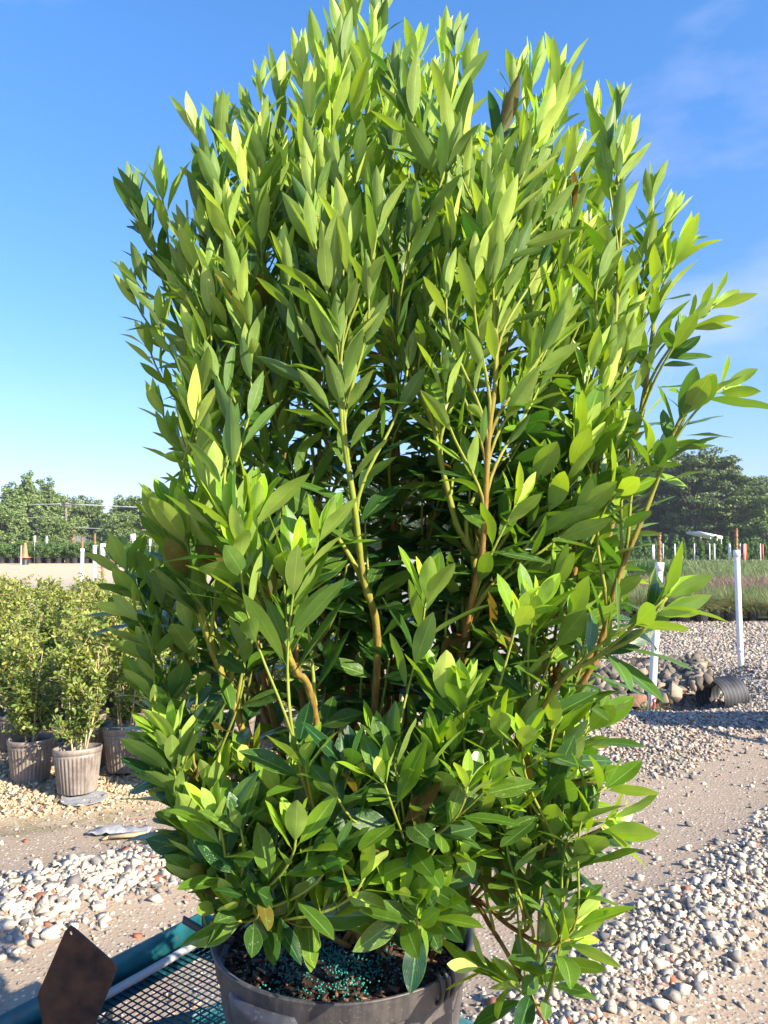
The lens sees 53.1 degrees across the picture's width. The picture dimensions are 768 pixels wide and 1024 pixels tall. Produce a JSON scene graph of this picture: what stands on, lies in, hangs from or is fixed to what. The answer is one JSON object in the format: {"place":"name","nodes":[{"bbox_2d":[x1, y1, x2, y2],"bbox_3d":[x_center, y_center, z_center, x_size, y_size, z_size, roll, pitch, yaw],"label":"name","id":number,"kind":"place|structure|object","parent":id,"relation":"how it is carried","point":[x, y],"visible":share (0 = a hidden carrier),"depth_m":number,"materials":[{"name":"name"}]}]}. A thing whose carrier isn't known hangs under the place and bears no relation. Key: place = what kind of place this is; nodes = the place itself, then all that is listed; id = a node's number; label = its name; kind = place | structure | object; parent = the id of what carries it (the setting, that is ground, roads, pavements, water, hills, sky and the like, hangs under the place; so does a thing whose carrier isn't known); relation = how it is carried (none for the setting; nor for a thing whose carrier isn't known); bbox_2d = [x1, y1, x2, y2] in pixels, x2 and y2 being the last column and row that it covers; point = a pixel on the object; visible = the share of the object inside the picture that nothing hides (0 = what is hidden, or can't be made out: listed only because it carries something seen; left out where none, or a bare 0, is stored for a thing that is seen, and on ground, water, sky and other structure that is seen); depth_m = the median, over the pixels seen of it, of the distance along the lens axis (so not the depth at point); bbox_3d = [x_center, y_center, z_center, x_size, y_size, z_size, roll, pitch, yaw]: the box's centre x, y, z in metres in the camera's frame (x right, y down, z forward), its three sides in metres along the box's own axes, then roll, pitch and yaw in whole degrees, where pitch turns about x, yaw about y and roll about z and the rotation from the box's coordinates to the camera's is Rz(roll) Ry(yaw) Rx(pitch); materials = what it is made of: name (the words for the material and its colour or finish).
{"place":"outdoors","nodes":[
{"label":"outdoors","id":0,"kind":"place"},
{"bbox_2d":[70,530,92,546],"bbox_3d":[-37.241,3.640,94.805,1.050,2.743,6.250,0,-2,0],"label":"house","id":1,"kind":"structure","parent":0,"point":[78,538],"depth_m":93.87,"materials":[{"name":"brick"}]},
{"bbox_2d":[0,825,278,960],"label":"gravel","id":2,"kind":"structure","parent":0,"point":[41,886],"depth_m":3.12,"materials":[{"name":"gravel"}]},
{"bbox_2d":[0,686,419,818],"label":"gravel","id":3,"kind":"structure","parent":0,"point":[51,799],"depth_m":4.49,"materials":[{"name":"gravel"}]},
{"bbox_2d":[0,608,54,710],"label":"potted shrub","id":4,"kind":"object","parent":3,"relation":"on","point":[27,623],"visible":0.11,"depth_m":5.94,"materials":[{"name":"green plant"}]},
{"bbox_2d":[0,634,62,783],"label":"potted shrub","id":5,"kind":"object","parent":3,"relation":"on","point":[30,746],"visible":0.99,"depth_m":4.70,"materials":[{"name":"green plant"}]},
{"bbox_2d":[36,598,56,669],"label":"potted shrub","id":6,"kind":"object","parent":3,"relation":"on","point":[42,631],"visible":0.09,"depth_m":7.74,"materials":[{"name":"green plant"}]},
{"bbox_2d":[47,583,117,721],"bbox_3d":[-2.387,1.119,6.031,0.508,1.144,0.503,1,-3,-33],"label":"potted shrub","id":7,"kind":"object","parent":3,"relation":"on","point":[80,606],"visible":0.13,"depth_m":5.94,"materials":[{"name":"green plant"}]},
{"bbox_2d":[60,791,107,805],"bbox_3d":[-1.694,1.622,4.346,0.256,0.012,0.255,0,-2,0],"label":"saucer","id":8,"kind":"object","parent":3,"relation":"on","point":[73,800],"visible":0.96,"depth_m":4.35,"materials":[{"name":"grey plastic"}]},
{"bbox_2d":[47,610,121,720],"bbox_3d":[-2.114,1.187,5.472,0.516,0.979,0.458,-1,-2,14],"label":"potted shrub","id":9,"kind":"object","parent":3,"relation":"on","point":[100,711],"visible":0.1,"depth_m":5.47,"materials":[{"name":"green plant"}]},
{"bbox_2d":[84,579,124,693],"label":"potted shrub","id":10,"kind":"object","parent":3,"relation":"on","point":[101,593],"visible":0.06,"depth_m":7.22,"materials":[{"name":"green plant"}]},
{"bbox_2d":[113,638,168,722],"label":"potted shrub","id":11,"kind":"object","parent":3,"relation":"on","point":[140,711],"visible":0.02,"depth_m":5.49,"materials":[{"name":"green plant"}]},
{"bbox_2d":[132,624,221,770],"bbox_3d":[-1.131,1.064,4.520,0.499,1.135,0.504,-1,-2,25],"label":"potted shrub","id":12,"kind":"object","parent":3,"relation":"on","point":[191,707],"visible":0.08,"depth_m":4.47,"materials":[{"name":"green plant"}]},
{"bbox_2d":[214,624,255,759],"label":"potted shrub","id":13,"kind":"object","parent":3,"relation":"on","point":[252,722],"visible":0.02,"depth_m":5.14,"materials":[{"name":"green plant"}]},
{"bbox_2d":[0,549,767,1023],"bbox_3d":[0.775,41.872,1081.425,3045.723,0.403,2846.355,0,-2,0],"label":"ground","id":14,"kind":"structure","parent":0,"point":[710,817],"depth_m":3.40,"materials":[{"name":"gravel"}]},
{"bbox_2d":[0,543,8,562],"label":"potted shrub","id":15,"kind":"object","parent":14,"relation":"on","point":[3,548],"visible":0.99,"depth_m":49.89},
{"bbox_2d":[5,544,18,562],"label":"potted shrub","id":16,"kind":"object","parent":14,"relation":"on","point":[12,548],"visible":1,"depth_m":49.83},
{"bbox_2d":[0,480,30,544],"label":"conifer tree","id":17,"kind":"object","parent":14,"relation":"on","point":[11,497],"visible":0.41,"depth_m":87.90,"materials":[{"name":"green plant"}]},
{"bbox_2d":[0,572,33,585],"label":"potted shrub","id":18,"kind":"object","parent":14,"relation":"on","point":[7,578],"visible":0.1,"depth_m":9.12,"materials":[{"name":"green plant"}]},
{"bbox_2d":[0,504,34,543],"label":"broadleaf tree","id":19,"kind":"object","parent":14,"relation":"on","point":[7,518],"visible":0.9,"depth_m":83.79,"materials":[{"name":"green plant"}]},
{"bbox_2d":[0,578,34,632],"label":"potted shrub","id":20,"kind":"object","parent":14,"relation":"on","point":[4,589],"visible":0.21,"depth_m":7.29,"materials":[{"name":"green plant"}]},
{"bbox_2d":[0,592,36,711],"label":"potted shrub","id":21,"kind":"object","parent":14,"relation":"on","point":[5,618],"visible":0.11,"depth_m":6.36,"materials":[{"name":"green plant"}]},
{"bbox_2d":[14,539,27,562],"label":"potted shrub","id":22,"kind":"object","parent":14,"relation":"on","point":[20,543],"visible":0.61,"depth_m":49.73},
{"bbox_2d":[0,581,42,634],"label":"potted shrub","id":23,"kind":"object","parent":14,"relation":"on","point":[9,603],"visible":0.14,"depth_m":6.86,"materials":[{"name":"green plant"}]},
{"bbox_2d":[0,619,47,751],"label":"potted shrub","id":24,"kind":"object","parent":14,"relation":"on","point":[4,724],"visible":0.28,"depth_m":5.43,"materials":[{"name":"green plant"}]},
{"bbox_2d":[16,470,54,543],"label":"conifer tree","id":25,"kind":"object","parent":14,"relation":"on","point":[29,493],"visible":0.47,"depth_m":99.47,"materials":[{"name":"green plant"}]},
{"bbox_2d":[32,542,47,562],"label":"potted shrub","id":26,"kind":"object","parent":14,"relation":"on","point":[41,548],"visible":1,"depth_m":49.81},
{"bbox_2d":[23,575,64,661],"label":"potted shrub","id":27,"kind":"object","parent":14,"relation":"on","point":[40,581],"visible":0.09,"depth_m":9.09,"materials":[{"name":"green plant"}]},
{"bbox_2d":[32,584,63,661],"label":"potted shrub","id":28,"kind":"object","parent":14,"relation":"on","point":[42,588],"visible":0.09,"depth_m":8.63,"materials":[{"name":"green plant"}]},
{"bbox_2d":[28,587,68,657],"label":"potted shrub","id":29,"kind":"object","parent":14,"relation":"on","point":[53,594],"visible":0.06,"depth_m":8.16,"materials":[{"name":"green plant"}]},
{"bbox_2d":[44,546,53,562],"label":"potted shrub","id":30,"kind":"object","parent":14,"relation":"on","point":[50,551],"visible":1,"depth_m":49.86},
{"bbox_2d":[31,475,71,541],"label":"conifer tree","id":31,"kind":"object","parent":14,"relation":"on","point":[50,496],"visible":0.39,"depth_m":103.88,"materials":[{"name":"green plant"}]},
{"bbox_2d":[33,516,76,543],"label":"broadleaf tree","id":32,"kind":"object","parent":14,"relation":"on","point":[61,532],"visible":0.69,"depth_m":79.42,"materials":[{"name":"green plant"}]},
{"bbox_2d":[53,543,65,562],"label":"potted shrub","id":33,"kind":"object","parent":14,"relation":"on","point":[57,552],"visible":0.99,"depth_m":49.88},
{"bbox_2d":[36,590,89,719],"bbox_3d":[-2.629,1.178,6.439,0.497,1.061,0.559,0,-2,-9],"label":"potted shrub","id":34,"kind":"object","parent":14,"relation":"on","point":[53,606],"visible":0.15,"depth_m":6.37,"materials":[{"name":"green plant"}]},
{"bbox_2d":[36,493,98,539],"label":"broadleaf tree","id":35,"kind":"object","parent":14,"relation":"on","point":[76,509],"visible":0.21,"depth_m":107.99,"materials":[{"name":"green plant"}]},
{"bbox_2d":[41,586,94,692],"bbox_3d":[-3.065,1.222,7.353,0.546,1.036,0.485,-2,-3,42],"label":"potted shrub","id":36,"kind":"object","parent":14,"relation":"on","point":[60,595],"visible":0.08,"depth_m":7.32,"materials":[{"name":"green plant"}]},
{"bbox_2d":[63,543,73,562],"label":"potted shrub","id":37,"kind":"object","parent":14,"relation":"on","point":[68,547],"visible":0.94,"depth_m":49.84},
{"bbox_2d":[69,541,80,562],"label":"potted shrub","id":38,"kind":"object","parent":14,"relation":"on","point":[74,549],"visible":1,"depth_m":49.74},
{"bbox_2d":[40,591,114,766],"bbox_3d":[-1.980,1.087,5.028,0.502,1.142,0.507,0,-2,-5],"label":"potted shrub","id":39,"kind":"object","parent":14,"relation":"on","point":[98,737],"visible":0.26,"depth_m":4.98,"materials":[{"name":"green plant"}]},
{"bbox_2d":[80,536,83,593],"bbox_3d":[-5.509,1.236,14.010,0.074,1.580,0.076,0,-2,0],"label":"sprinkler riser","id":40,"kind":"object","parent":14,"relation":"on","point":[82,557],"visible":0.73,"depth_m":14.00,"materials":[{"name":"white plastic"}]},
{"bbox_2d":[42,630,121,795],"bbox_3d":[-1.781,1.169,4.518,0.450,0.929,0.396,0,-2,-6],"label":"potted shrub","id":41,"kind":"object","parent":14,"relation":"on","point":[77,766],"visible":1,"depth_m":4.49,"materials":[{"name":"green plant"}]},
{"bbox_2d":[66,575,102,593],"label":"potted shrub","id":42,"kind":"object","parent":14,"relation":"on","point":[89,580],"visible":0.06,"depth_m":9.08,"materials":[{"name":"green plant"}]},
{"bbox_2d":[64,495,105,535],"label":"broadleaf tree","id":43,"kind":"object","parent":14,"relation":"on","point":[87,501],"depth_m":117.94,"materials":[{"name":"green plant"}]},
{"bbox_2d":[71,570,108,608],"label":"potted shrub","id":44,"kind":"object","parent":14,"relation":"on","point":[91,585],"visible":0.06,"depth_m":8.61,"materials":[{"name":"green plant"}]},
{"bbox_2d":[71,501,108,543],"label":"broadleaf tree","id":45,"kind":"object","parent":14,"relation":"on","point":[94,512],"visible":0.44,"depth_m":110.91,"materials":[{"name":"green plant"}]},
{"bbox_2d":[92,533,96,585],"bbox_3d":[-5.264,1.205,13.965,0.074,1.640,0.076,0,-2,0],"label":"sprinkler riser","id":46,"kind":"object","parent":14,"relation":"on","point":[94,562],"visible":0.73,"depth_m":13.95,"materials":[{"name":"white plastic"}]},
{"bbox_2d":[87,584,109,609],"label":"potted shrub","id":47,"kind":"object","parent":14,"relation":"on","point":[97,590],"visible":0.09,"depth_m":8.16,"materials":[{"name":"green plant"}]},
{"bbox_2d":[102,493,124,543],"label":"conifer tree","id":48,"kind":"object","parent":14,"relation":"on","point":[115,500],"visible":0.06,"depth_m":107.94,"materials":[{"name":"green plant"}]},
{"bbox_2d":[97,591,139,708],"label":"potted shrub","id":49,"kind":"object","parent":14,"relation":"on","point":[109,704],"visible":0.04,"depth_m":6.77,"materials":[{"name":"green plant"}]},
{"bbox_2d":[97,512,140,544],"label":"broadleaf tree","id":50,"kind":"object","parent":14,"relation":"on","point":[119,528],"visible":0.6,"depth_m":93.87,"materials":[{"name":"green plant"}]},
{"bbox_2d":[83,599,156,773],"bbox_3d":[-1.645,1.099,4.929,0.539,1.090,0.543,1,-2,-18],"label":"potted shrub","id":51,"kind":"object","parent":14,"relation":"on","point":[115,750],"visible":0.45,"depth_m":4.83,"materials":[{"name":"green plant"}]},
{"bbox_2d":[87,824,152,834],"bbox_3d":[-1.320,1.588,3.857,0.302,0.036,0.100,0,-2,0],"label":"plastic scrap","id":52,"kind":"object","parent":14,"relation":"on","point":[115,828],"visible":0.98,"depth_m":3.84,"materials":[{"name":"plastic"}]},
{"bbox_2d":[101,831,146,840],"bbox_3d":[-1.284,1.597,3.792,0.212,0.020,0.045,0,-2,-12],"label":"wood sliver","id":53,"kind":"object","parent":14,"relation":"on","point":[122,835],"visible":0.86,"depth_m":3.78,"materials":[{"name":"wood"}]},
{"bbox_2d":[98,495,154,547],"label":"broadleaf tree","id":54,"kind":"object","parent":14,"relation":"on","point":[130,501],"visible":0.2,"depth_m":98.27,"materials":[{"name":"green plant"}]},
{"bbox_2d":[0,913,473,1023],"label":"nursery cart","id":55,"kind":"object","parent":14,"relation":"on","point":[86,980],"visible":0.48,"depth_m":1.79,"materials":[{"name":"teal paint"}]},
{"bbox_2d":[84,0,767,1023],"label":"potted shrub","id":56,"kind":"object","parent":55,"relation":"on","point":[348,896],"visible":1,"depth_m":1.15,"materials":[{"name":"green plant"}]},
{"bbox_2d":[261,637,299,738],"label":"potted shrub","id":57,"kind":"object","parent":14,"relation":"on","point":[279,678],"visible":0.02,"depth_m":5.64,"materials":[{"name":"green plant"}]},
{"bbox_2d":[271,645,320,730],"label":"potted shrub","id":58,"kind":"object","parent":14,"relation":"on","point":[295,713],"visible":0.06,"depth_m":5.29,"materials":[{"name":"green plant"}]},
{"bbox_2d":[343,481,419,549],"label":"broadleaf tree","id":59,"kind":"object","parent":14,"relation":"on","point":[405,520],"visible":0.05,"depth_m":98.19,"materials":[{"name":"green plant"}]},
{"bbox_2d":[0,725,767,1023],"bbox_3d":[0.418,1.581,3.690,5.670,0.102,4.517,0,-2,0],"label":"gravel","id":60,"kind":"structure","parent":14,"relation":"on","point":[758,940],"depth_m":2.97,"materials":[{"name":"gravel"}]},
{"bbox_2d":[402,481,464,551],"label":"broadleaf tree","id":61,"kind":"object","parent":14,"relation":"on","point":[418,522],"visible":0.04,"depth_m":96.85,"materials":[{"name":"green plant"}]},
{"bbox_2d":[417,653,767,905],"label":"gravel","id":62,"kind":"structure","parent":14,"relation":"on","point":[714,712],"depth_m":5.88,"materials":[{"name":"gravel"}]},
{"bbox_2d":[668,683,681,702],"bbox_3d":[2.713,1.684,7.171,0.136,0.188,0.140,0,-2,0],"label":"field rock","id":63,"kind":"object","parent":62,"relation":"on","point":[675,693],"visible":1,"depth_m":7.13,"materials":[{"name":"stone"}]},
{"bbox_2d":[694,676,704,690],"bbox_3d":[2.964,1.606,7.213,0.162,0.142,0.076,2,-3,-39],"label":"field rock","id":64,"kind":"object","parent":62,"relation":"on","point":[699,682],"visible":0.98,"depth_m":7.18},
{"bbox_2d":[703,672,713,687],"bbox_3d":[3.060,1.583,7.250,0.088,0.158,0.183,-1,-2,31],"label":"field rock","id":65,"kind":"object","parent":62,"relation":"on","point":[708,678],"visible":0.98,"depth_m":7.20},
{"bbox_2d":[461,726,767,1023],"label":"gravel","id":66,"kind":"structure","parent":14,"relation":"on","point":[696,904],"depth_m":2.77,"materials":[{"name":"gravel"}]},
{"bbox_2d":[620,589,645,621],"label":"potted grass","id":67,"kind":"object","parent":14,"relation":"on","point":[625,612],"depth_m":13.79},
{"bbox_2d":[635,537,644,560],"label":"arborvitae","id":68,"kind":"object","parent":14,"relation":"on","point":[638,549],"visible":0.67,"depth_m":52.77,"materials":[{"name":"green plant"}]},
{"bbox_2d":[643,536,651,559],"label":"arborvitae","id":69,"kind":"object","parent":14,"relation":"on","point":[647,552],"visible":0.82,"depth_m":52.88,"materials":[{"name":"green plant"}]},
{"bbox_2d":[637,696,670,711],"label":"weed","id":70,"kind":"object","parent":14,"relation":"on","point":[653,709],"visible":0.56,"depth_m":6.68,"materials":[{"name":"green plant"}]},
{"bbox_2d":[647,533,663,710],"bbox_3d":[2.444,1.022,6.924,0.171,1.672,0.078,0,-2,0],"label":"sprinkler riser","id":71,"kind":"object","parent":14,"relation":"on","point":[659,564],"visible":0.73,"depth_m":6.89,"materials":[{"name":"white plastic"}]},
{"bbox_2d":[661,534,670,560],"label":"arborvitae","id":72,"kind":"object","parent":14,"relation":"on","point":[665,542],"visible":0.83,"depth_m":53.03,"materials":[{"name":"green plant"}]},
{"bbox_2d":[624,445,709,550],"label":"broadleaf tree","id":73,"kind":"object","parent":14,"relation":"on","point":[668,508],"visible":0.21,"depth_m":90.17,"materials":[{"name":"green plant"}]},
{"bbox_2d":[669,534,679,559],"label":"arborvitae","id":74,"kind":"object","parent":14,"relation":"on","point":[676,541],"visible":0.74,"depth_m":52.76,"materials":[{"name":"green plant"}]},
{"bbox_2d":[638,447,730,550],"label":"broadleaf tree","id":75,"kind":"object","parent":14,"relation":"on","point":[652,507],"visible":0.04,"depth_m":93.89,"materials":[{"name":"green plant"}]},
{"bbox_2d":[687,537,697,560],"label":"arborvitae","id":76,"kind":"object","parent":14,"relation":"on","point":[691,547],"visible":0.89,"depth_m":52.97,"materials":[{"name":"green plant"}]},
{"bbox_2d":[697,541,705,559],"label":"arborvitae","id":77,"kind":"object","parent":14,"relation":"on","point":[701,553],"visible":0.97,"depth_m":52.87,"materials":[{"name":"green plant"}]},
{"bbox_2d":[686,531,722,554],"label":"carport","id":78,"kind":"object","parent":14,"relation":"on","point":[700,534],"visible":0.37,"depth_m":71.75,"materials":[{"name":"white paint"}]},
{"bbox_2d":[689,586,730,622],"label":"potted grass","id":79,"kind":"object","parent":14,"relation":"on","point":[700,618],"depth_m":13.73,"materials":[{"name":"plant"}]},
{"bbox_2d":[652,446,767,553],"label":"pine tree","id":80,"kind":"object","parent":14,"relation":"on","point":[688,462],"visible":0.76,"depth_m":84.69,"materials":[{"name":"green plant"}]},
{"bbox_2d":[707,539,716,559],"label":"arborvitae","id":81,"kind":"object","parent":14,"relation":"on","point":[711,549],"visible":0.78,"depth_m":52.78,"materials":[{"name":"green plant"}]},
{"bbox_2d":[665,455,767,545],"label":"pine tree","id":82,"kind":"object","parent":14,"relation":"on","point":[734,500],"visible":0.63,"depth_m":84.42,"materials":[{"name":"green plant"}]},
{"bbox_2d":[715,539,723,559],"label":"arborvitae","id":83,"kind":"object","parent":14,"relation":"on","point":[719,550],"visible":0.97,"depth_m":52.84,"materials":[{"name":"green plant"}]},
{"bbox_2d":[722,536,732,559],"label":"arborvitae","id":84,"kind":"object","parent":14,"relation":"on","point":[726,542],"visible":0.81,"depth_m":52.98,"materials":[{"name":"green plant"}]},
{"bbox_2d":[709,584,757,621],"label":"potted grass","id":85,"kind":"object","parent":14,"relation":"on","point":[730,612],"depth_m":13.96,"materials":[{"name":"plant"}]},
{"bbox_2d":[733,528,743,666],"bbox_3d":[4.007,0.998,8.689,0.099,1.631,0.076,0,-2,0],"label":"sprinkler riser","id":86,"kind":"object","parent":14,"relation":"on","point":[738,607],"visible":0.94,"depth_m":8.66,"materials":[{"name":"white plastic"}]},
{"bbox_2d":[742,537,750,559],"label":"arborvitae","id":87,"kind":"object","parent":14,"relation":"on","point":[748,549],"visible":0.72,"depth_m":52.94,"materials":[{"name":"green plant"}]},
{"bbox_2d":[731,493,767,554],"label":"broadleaf tree","id":88,"kind":"object","parent":14,"relation":"on","point":[761,531],"visible":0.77,"depth_m":83.12,"materials":[{"name":"green plant"}]},
{"bbox_2d":[741,592,767,620],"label":"potted grass","id":89,"kind":"object","parent":14,"relation":"on","point":[752,615],"depth_m":13.93,"materials":[{"name":"plant"}]},
{"bbox_2d":[741,475,767,502],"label":"pine tree","id":90,"kind":"object","parent":14,"relation":"on","point":[764,479],"visible":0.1,"depth_m":113.91,"materials":[{"name":"green plant"}]},
{"bbox_2d":[0,0,767,523],"label":"sky","id":91,"kind":"structure","parent":0,"point":[87,86],"materials":[{"name":"blue"}]},
{"bbox_2d":[403,563,767,619],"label":"field","id":92,"kind":"structure","parent":0,"point":[762,615],"depth_m":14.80,"materials":[{"name":"plant"}]},
{"bbox_2d":[457,571,767,590],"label":"grass","id":93,"kind":"structure","parent":92,"relation":"on","point":[750,581],"depth_m":19.45,"materials":[{"name":"plant"}]},
{"bbox_2d":[460,558,767,573],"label":"grass","id":94,"kind":"structure","parent":92,"relation":"on","point":[720,564],"depth_m":38.61,"materials":[{"name":"plant"}]},
{"bbox_2d":[492,566,767,581],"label":"grass","id":95,"kind":"structure","parent":92,"relation":"on","point":[745,572],"depth_m":26.20,"materials":[{"name":"plant"}]},
{"bbox_2d":[627,554,692,577],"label":"reeds","id":96,"kind":"object","parent":92,"relation":"on","point":[648,568],"visible":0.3,"depth_m":24.80,"materials":[{"name":"green plant"}]},
{"bbox_2d":[628,586,647,614],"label":"potted grass","id":97,"kind":"object","parent":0,"point":[639,599],"depth_m":13.92,"materials":[{"name":"plant"}]},
{"bbox_2d":[604,657,729,710],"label":"bank","id":98,"kind":"structure","parent":0,"point":[637,662],"depth_m":9.06,"materials":[{"name":"gravel"}]},
{"bbox_2d":[695,676,749,708],"bbox_3d":[3.221,1.754,7.322,0.340,0.359,0.362,1,-2,-29],"label":"drain pipe","id":99,"kind":"object","parent":98,"relation":"on","point":[734,689],"visible":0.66,"depth_m":7.24,"materials":[{"name":"metal"}]},
{"bbox_2d":[603,620,767,659],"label":"gravel","id":100,"kind":"structure","parent":0,"point":[725,631],"depth_m":11.21,"materials":[{"name":"gravel"}]},
{"bbox_2d":[665,587,710,621],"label":"potted grass","id":101,"kind":"object","parent":100,"relation":"on","point":[683,619],"depth_m":13.74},
{"bbox_2d":[708,591,732,621],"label":"potted grass","id":102,"kind":"object","parent":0,"point":[717,613],"depth_m":13.95,"materials":[{"name":"plant"}]},
{"bbox_3d":[2.451,1.795,7.226,0.086,0.086,0.092,0,-2,0],"label":"field rock","id":103,"kind":"object","parent":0,"visible":0},
{"bbox_2d":[628,694,646,706],"bbox_3d":[2.386,1.775,7.239,0.160,0.110,0.090,0,-2,6],"label":"block","id":104,"kind":"object","parent":103,"relation":"on","point":[637,699],"depth_m":7.20,"materials":[{"name":"brick"}]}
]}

